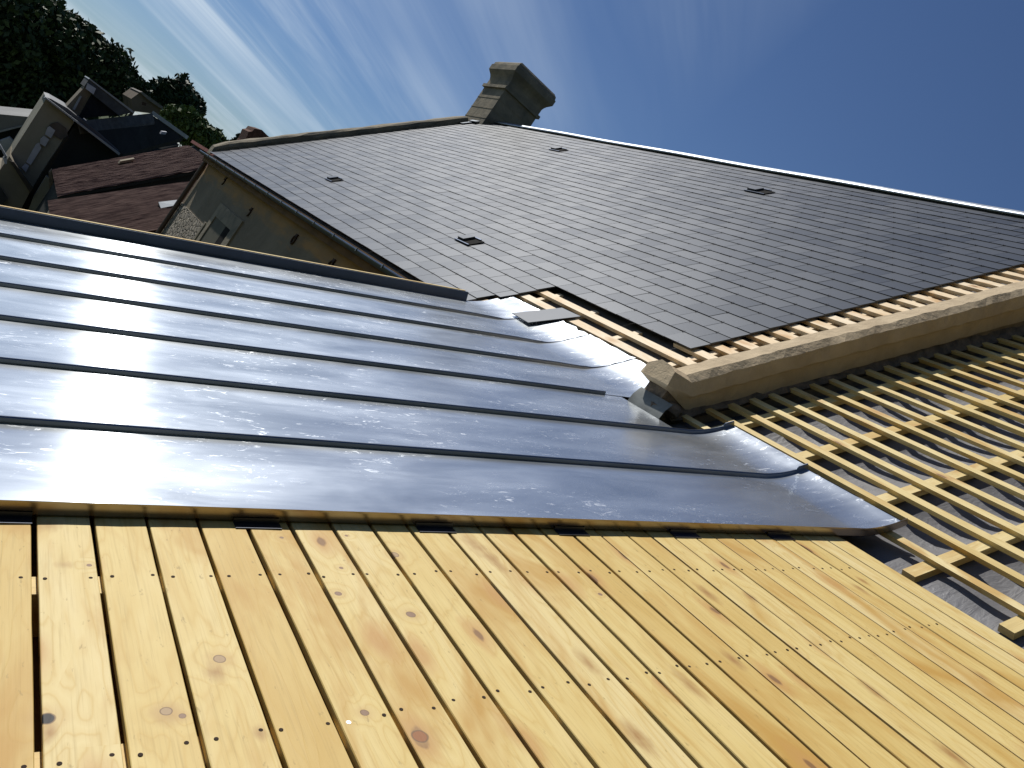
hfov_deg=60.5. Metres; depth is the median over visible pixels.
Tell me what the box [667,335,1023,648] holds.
battened roof
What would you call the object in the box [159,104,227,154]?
leafy bush tree
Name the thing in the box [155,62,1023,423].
slate house
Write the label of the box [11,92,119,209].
pale house
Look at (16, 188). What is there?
house
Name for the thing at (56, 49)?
broadleaf tree
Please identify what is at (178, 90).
round tree
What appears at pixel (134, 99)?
hillside house
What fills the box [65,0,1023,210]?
sky
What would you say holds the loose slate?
on the zinc roof at (146, 375)
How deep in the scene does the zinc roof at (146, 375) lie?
3.57 m
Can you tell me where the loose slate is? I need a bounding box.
[512,308,580,322]
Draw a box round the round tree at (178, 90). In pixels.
[147,72,206,119]
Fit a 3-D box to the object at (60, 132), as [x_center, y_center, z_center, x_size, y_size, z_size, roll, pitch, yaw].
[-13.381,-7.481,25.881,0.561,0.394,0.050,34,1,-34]
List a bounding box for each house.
[0,106,32,157]
[0,146,32,208]
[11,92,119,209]
[35,140,213,232]
[47,76,188,176]
[123,88,162,113]
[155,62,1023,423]
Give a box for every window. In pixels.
[0,136,12,152]
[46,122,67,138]
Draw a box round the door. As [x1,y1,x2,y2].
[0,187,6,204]
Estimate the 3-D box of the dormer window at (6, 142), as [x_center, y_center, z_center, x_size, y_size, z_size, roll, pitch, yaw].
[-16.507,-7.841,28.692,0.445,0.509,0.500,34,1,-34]
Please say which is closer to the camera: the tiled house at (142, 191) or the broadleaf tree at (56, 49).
the tiled house at (142, 191)
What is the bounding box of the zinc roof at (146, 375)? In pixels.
[0,205,907,539]
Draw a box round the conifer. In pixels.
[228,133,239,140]
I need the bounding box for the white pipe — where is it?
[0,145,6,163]
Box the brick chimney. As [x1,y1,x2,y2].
[237,126,268,139]
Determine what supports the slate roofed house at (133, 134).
on the ground
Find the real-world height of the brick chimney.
1.067 m
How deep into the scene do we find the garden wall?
25.43 m
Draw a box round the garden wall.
[28,168,52,210]
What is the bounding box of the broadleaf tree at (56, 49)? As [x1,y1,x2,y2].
[0,0,138,119]
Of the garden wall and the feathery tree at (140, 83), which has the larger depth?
the feathery tree at (140, 83)
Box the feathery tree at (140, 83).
[125,75,153,115]

